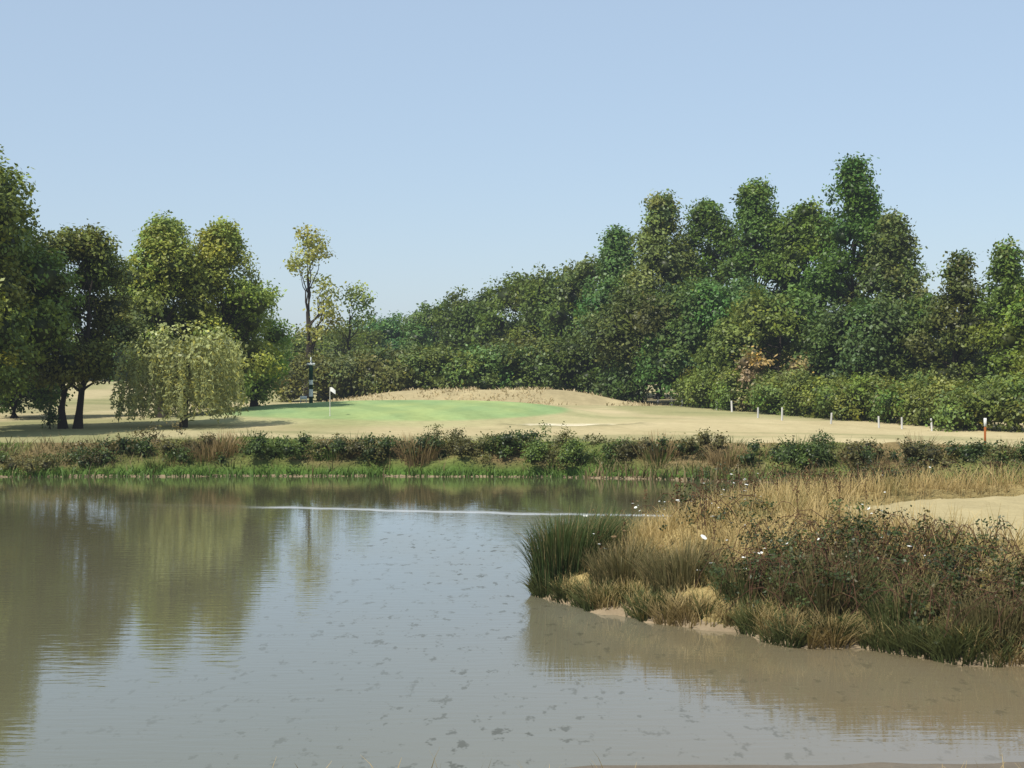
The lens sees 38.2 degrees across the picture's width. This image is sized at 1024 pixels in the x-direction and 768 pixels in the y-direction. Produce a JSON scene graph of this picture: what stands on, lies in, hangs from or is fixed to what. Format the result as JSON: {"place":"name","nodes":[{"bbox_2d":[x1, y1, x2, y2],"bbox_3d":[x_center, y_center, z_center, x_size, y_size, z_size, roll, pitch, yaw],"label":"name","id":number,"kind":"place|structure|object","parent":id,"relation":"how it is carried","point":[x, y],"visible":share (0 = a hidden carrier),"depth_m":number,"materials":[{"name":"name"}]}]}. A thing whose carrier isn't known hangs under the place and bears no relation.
{"place":"outdoors","nodes":[
{"label":"outdoors","id":0,"kind":"place"},
{"bbox_2d":[0,476,1023,767],"bbox_3d":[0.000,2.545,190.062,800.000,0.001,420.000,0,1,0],"label":"water","id":1,"kind":"structure","parent":0,"point":[266,620],"depth_m":27.44,"materials":[{"name":"liquid"}]},
{"bbox_2d":[0,377,1023,767],"bbox_3d":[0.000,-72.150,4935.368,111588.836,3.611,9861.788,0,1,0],"label":"ground","id":2,"kind":"structure","parent":0,"point":[404,413],"depth_m":99.41,"materials":[{"name":"beige plant"}]},
{"bbox_2d":[0,335,75,418],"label":"tree","id":3,"kind":"object","parent":2,"relation":"on","point":[41,399],"visible":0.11,"depth_m":107.89,"materials":[{"name":"green plant"}]},
{"bbox_2d":[0,144,88,400],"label":"tree","id":4,"kind":"object","parent":2,"relation":"on","point":[20,324],"visible":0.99,"depth_m":86.76,"materials":[{"name":"green plant"}]},
{"bbox_2d":[41,406,60,428],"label":"bush","id":5,"kind":"object","parent":2,"relation":"on","point":[51,418],"visible":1,"depth_m":92.99,"materials":[{"name":"green plant"}]},
{"bbox_2d":[1,219,157,428],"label":"twin tree","id":6,"kind":"object","parent":2,"relation":"on","point":[91,251],"visible":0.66,"depth_m":93.84,"materials":[{"name":"green plant"}]},
{"bbox_2d":[72,338,141,381],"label":"tree","id":7,"kind":"object","parent":2,"relation":"on","point":[121,351],"visible":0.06,"depth_m":268.44,"materials":[{"name":"green plant"}]},
{"bbox_2d":[106,210,227,417],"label":"tree","id":8,"kind":"object","parent":2,"relation":"on","point":[165,265],"visible":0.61,"depth_m":108.53,"materials":[{"name":"green plant"}]},
{"bbox_2d":[109,320,252,427],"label":"willow","id":9,"kind":"object","parent":2,"relation":"on","point":[175,368],"visible":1,"depth_m":93.11,"materials":[{"name":"green plant"}]},
{"bbox_2d":[157,215,287,409],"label":"tree","id":10,"kind":"object","parent":2,"relation":"on","point":[223,252],"visible":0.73,"depth_m":111.88,"materials":[{"name":"green plant"}]},
{"bbox_2d":[216,278,299,406],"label":"tree","id":11,"kind":"object","parent":2,"relation":"on","point":[265,389],"visible":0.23,"depth_m":119.63,"materials":[{"name":"green plant"}]},
{"bbox_2d":[270,331,342,389],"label":"tree","id":12,"kind":"object","parent":2,"relation":"on","point":[300,348],"visible":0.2,"depth_m":197.34,"materials":[{"name":"green plant"}]},
{"bbox_2d":[300,357,314,402],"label":"marker post","id":13,"kind":"object","parent":2,"relation":"on","point":[310,364],"visible":1,"depth_m":125.12,"materials":[{"name":"paint"}]},
{"bbox_2d":[273,346,352,402],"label":"tree","id":14,"kind":"object","parent":2,"relation":"on","point":[292,390],"visible":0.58,"depth_m":156.18,"materials":[{"name":"green plant"}]},
{"bbox_2d":[280,223,346,397],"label":"thin tree","id":15,"kind":"object","parent":2,"relation":"on","point":[308,243],"visible":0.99,"depth_m":166.88,"materials":[{"name":"green plant"}]},
{"bbox_2d":[287,323,344,349],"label":"tree","id":16,"kind":"object","parent":2,"relation":"on","point":[298,333],"visible":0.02,"depth_m":274.89,"materials":[{"name":"green plant"}]},
{"bbox_2d":[306,325,386,355],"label":"tree","id":17,"kind":"object","parent":2,"relation":"on","point":[369,337],"visible":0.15,"depth_m":232.35,"materials":[{"name":"green plant"}]},
{"bbox_2d":[320,280,380,354],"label":"thin tree","id":18,"kind":"object","parent":2,"relation":"on","point":[350,293],"visible":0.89,"depth_m":171.46,"materials":[{"name":"green plant"}]},
{"bbox_2d":[305,341,405,398],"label":"tree","id":19,"kind":"object","parent":2,"relation":"on","point":[343,367],"visible":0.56,"depth_m":154.05,"materials":[{"name":"green plant"}]},
{"bbox_2d":[344,310,410,356],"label":"tree","id":20,"kind":"object","parent":2,"relation":"on","point":[388,328],"visible":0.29,"depth_m":237.67,"materials":[{"name":"green plant"}]},
{"bbox_2d":[346,338,451,396],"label":"tree","id":21,"kind":"object","parent":2,"relation":"on","point":[393,379],"visible":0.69,"depth_m":152.76,"materials":[{"name":"green plant"}]},
{"bbox_2d":[392,296,455,355],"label":"tree","id":22,"kind":"object","parent":2,"relation":"on","point":[417,325],"visible":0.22,"depth_m":216.39,"materials":[{"name":"green plant"}]},
{"bbox_2d":[394,340,483,389],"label":"tree","id":23,"kind":"object","parent":2,"relation":"on","point":[432,357],"visible":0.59,"depth_m":153.19,"materials":[{"name":"green plant"}]},
{"bbox_2d":[427,281,515,354],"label":"tree","id":24,"kind":"object","parent":2,"relation":"on","point":[452,325],"visible":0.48,"depth_m":202.66,"materials":[{"name":"green plant"}]},
{"bbox_2d":[431,341,514,389],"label":"tree","id":25,"kind":"object","parent":2,"relation":"on","point":[494,380],"visible":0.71,"depth_m":154.84,"materials":[{"name":"green plant"}]},
{"bbox_2d":[289,386,674,405],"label":"grass mound","id":26,"kind":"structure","parent":2,"relation":"on","point":[504,389],"depth_m":143.62,"materials":[{"name":"plant"}]},
{"bbox_2d":[453,267,567,387],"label":"tree","id":27,"kind":"object","parent":2,"relation":"on","point":[493,321],"visible":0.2,"depth_m":192.41,"materials":[{"name":"green plant"}]},
{"bbox_2d":[0,428,1022,482],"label":"bank reeds","id":28,"kind":"object","parent":2,"relation":"on","point":[230,448],"visible":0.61,"depth_m":70.30,"materials":[{"name":"green plant"}]},
{"bbox_2d":[0,419,1023,477],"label":"bank scrub","id":29,"kind":"object","parent":2,"relation":"on","point":[533,447],"visible":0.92,"depth_m":70.65,"materials":[{"name":"green plant"}]},
{"bbox_2d":[0,436,1023,485],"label":"shoreline vegetation","id":30,"kind":"object","parent":2,"relation":"on","point":[515,462],"visible":0.34,"depth_m":70.81,"materials":[{"name":"green plant"}]},
{"bbox_2d":[474,338,565,389],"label":"tree","id":31,"kind":"object","parent":2,"relation":"on","point":[515,357],"visible":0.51,"depth_m":155.86,"materials":[{"name":"green plant"}]},
{"bbox_2d":[503,262,592,386],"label":"tree","id":32,"kind":"object","parent":2,"relation":"on","point":[532,307],"visible":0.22,"depth_m":184.72,"materials":[{"name":"green plant"}]},
{"bbox_2d":[506,331,595,390],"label":"tree","id":33,"kind":"object","parent":2,"relation":"on","point":[549,380],"visible":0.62,"depth_m":156.99,"materials":[{"name":"green plant"}]},
{"bbox_2d":[536,251,636,348],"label":"tree","id":34,"kind":"object","parent":2,"relation":"on","point":[570,289],"visible":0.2,"depth_m":180.02,"materials":[{"name":"green plant"}]},
{"bbox_2d":[554,325,638,393],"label":"tree","id":35,"kind":"object","parent":2,"relation":"on","point":[587,377],"visible":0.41,"depth_m":157.46,"materials":[{"name":"green plant"}]},
{"bbox_2d":[571,223,647,376],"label":"tree","id":36,"kind":"object","parent":2,"relation":"on","point":[615,255],"visible":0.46,"depth_m":170.08,"materials":[{"name":"green plant"}]},
{"bbox_2d":[570,284,706,403],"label":"tree","id":37,"kind":"object","parent":2,"relation":"on","point":[609,336],"visible":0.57,"depth_m":146.93,"materials":[{"name":"green plant"}]},
{"bbox_2d":[272,750,1019,767],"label":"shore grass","id":38,"kind":"structure","parent":2,"relation":"on","point":[601,764],"depth_m":19.07,"materials":[{"name":"brown plant"}]},
{"bbox_2d":[609,188,716,398],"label":"tree","id":39,"kind":"object","parent":2,"relation":"on","point":[655,242],"visible":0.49,"depth_m":164.41,"materials":[{"name":"green plant"}]},
{"bbox_2d":[654,197,756,295],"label":"tree","id":40,"kind":"object","parent":2,"relation":"on","point":[708,221],"visible":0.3,"depth_m":167.89,"materials":[{"name":"green plant"}]},
{"bbox_2d":[630,268,785,398],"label":"tree","id":41,"kind":"object","parent":2,"relation":"on","point":[706,304],"visible":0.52,"depth_m":143.88,"materials":[{"name":"green plant"}]},
{"bbox_2d":[711,173,803,371],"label":"tree","id":42,"kind":"object","parent":2,"relation":"on","point":[755,213],"visible":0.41,"depth_m":158.46,"materials":[{"name":"green plant"}]},
{"bbox_2d":[505,461,1023,667],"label":"dry grass","id":43,"kind":"structure","parent":2,"relation":"on","point":[560,551],"depth_m":31.64,"materials":[{"name":"brown plant"}]},
{"bbox_2d":[584,457,931,570],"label":"wildflowers","id":44,"kind":"object","parent":43,"relation":"on","point":[692,501],"visible":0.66,"depth_m":36.23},
{"bbox_2d":[685,281,850,381],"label":"tree","id":45,"kind":"object","parent":2,"relation":"on","point":[777,318],"visible":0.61,"depth_m":138.46,"materials":[{"name":"green plant"}]},
{"bbox_2d":[731,345,813,411],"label":"tree","id":46,"kind":"object","parent":2,"relation":"on","point":[748,362],"visible":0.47,"depth_m":130.61,"materials":[{"name":"brown plant"}]},
{"bbox_2d":[645,397,932,430],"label":"fence posts","id":47,"kind":"object","parent":2,"relation":"on","point":[931,424],"visible":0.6,"depth_m":112.93,"materials":[{"name":"paint"}]},
{"bbox_2d":[593,453,1023,650],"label":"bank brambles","id":48,"kind":"object","parent":2,"relation":"on","point":[866,532],"visible":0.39,"depth_m":30.24,"materials":[{"name":"green plant"}]},
{"bbox_2d":[753,195,866,354],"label":"tree","id":49,"kind":"object","parent":2,"relation":"on","point":[796,234],"visible":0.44,"depth_m":154.03,"materials":[{"name":"green plant"}]},
{"bbox_2d":[796,151,891,336],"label":"tree","id":50,"kind":"object","parent":2,"relation":"on","point":[860,213],"visible":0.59,"depth_m":148.51,"materials":[{"name":"green plant"}]},
{"bbox_2d":[667,363,1023,432],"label":"hedge","id":51,"kind":"object","parent":2,"relation":"on","point":[939,401],"visible":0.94,"depth_m":112.47,"materials":[{"name":"green plant"}]},
{"bbox_2d":[780,290,937,384],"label":"tree","id":52,"kind":"object","parent":2,"relation":"on","point":[875,327],"visible":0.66,"depth_m":131.63,"materials":[{"name":"green plant"}]},
{"bbox_2d":[841,205,938,366],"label":"tree","id":53,"kind":"object","parent":2,"relation":"on","point":[902,277],"visible":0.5,"depth_m":144.64,"materials":[{"name":"green plant"}]},
{"bbox_2d":[874,292,978,387],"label":"tree","id":54,"kind":"object","parent":2,"relation":"on","point":[919,301],"visible":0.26,"depth_m":131.02,"materials":[{"name":"green plant"}]},
{"bbox_2d":[901,248,1005,391],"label":"tree","id":55,"kind":"object","parent":2,"relation":"on","point":[961,291],"visible":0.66,"depth_m":125.05,"materials":[{"name":"green plant"}]},
{"bbox_2d":[927,305,1014,370],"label":"tree","id":56,"kind":"object","parent":2,"relation":"on","point":[973,344],"visible":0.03,"depth_m":132.61,"materials":[{"name":"green plant"}]},
{"bbox_2d":[984,418,986,443],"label":"hazard stake","id":57,"kind":"object","parent":2,"relation":"on","point":[985,422],"visible":0.82,"depth_m":74.21,"materials":[{"name":"paint"}]},
{"bbox_2d":[953,233,1023,389],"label":"tree","id":58,"kind":"object","parent":2,"relation":"on","point":[1005,269],"visible":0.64,"depth_m":121.34,"materials":[{"name":"green plant"}]},
{"bbox_2d":[979,289,1023,385],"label":"tree","id":59,"kind":"object","parent":2,"relation":"on","point":[1011,336],"visible":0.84,"depth_m":117.81,"materials":[{"name":"green plant"}]},
{"bbox_2d":[0,0,1023,341],"label":"sky","id":60,"kind":"structure","parent":0,"point":[438,146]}
]}

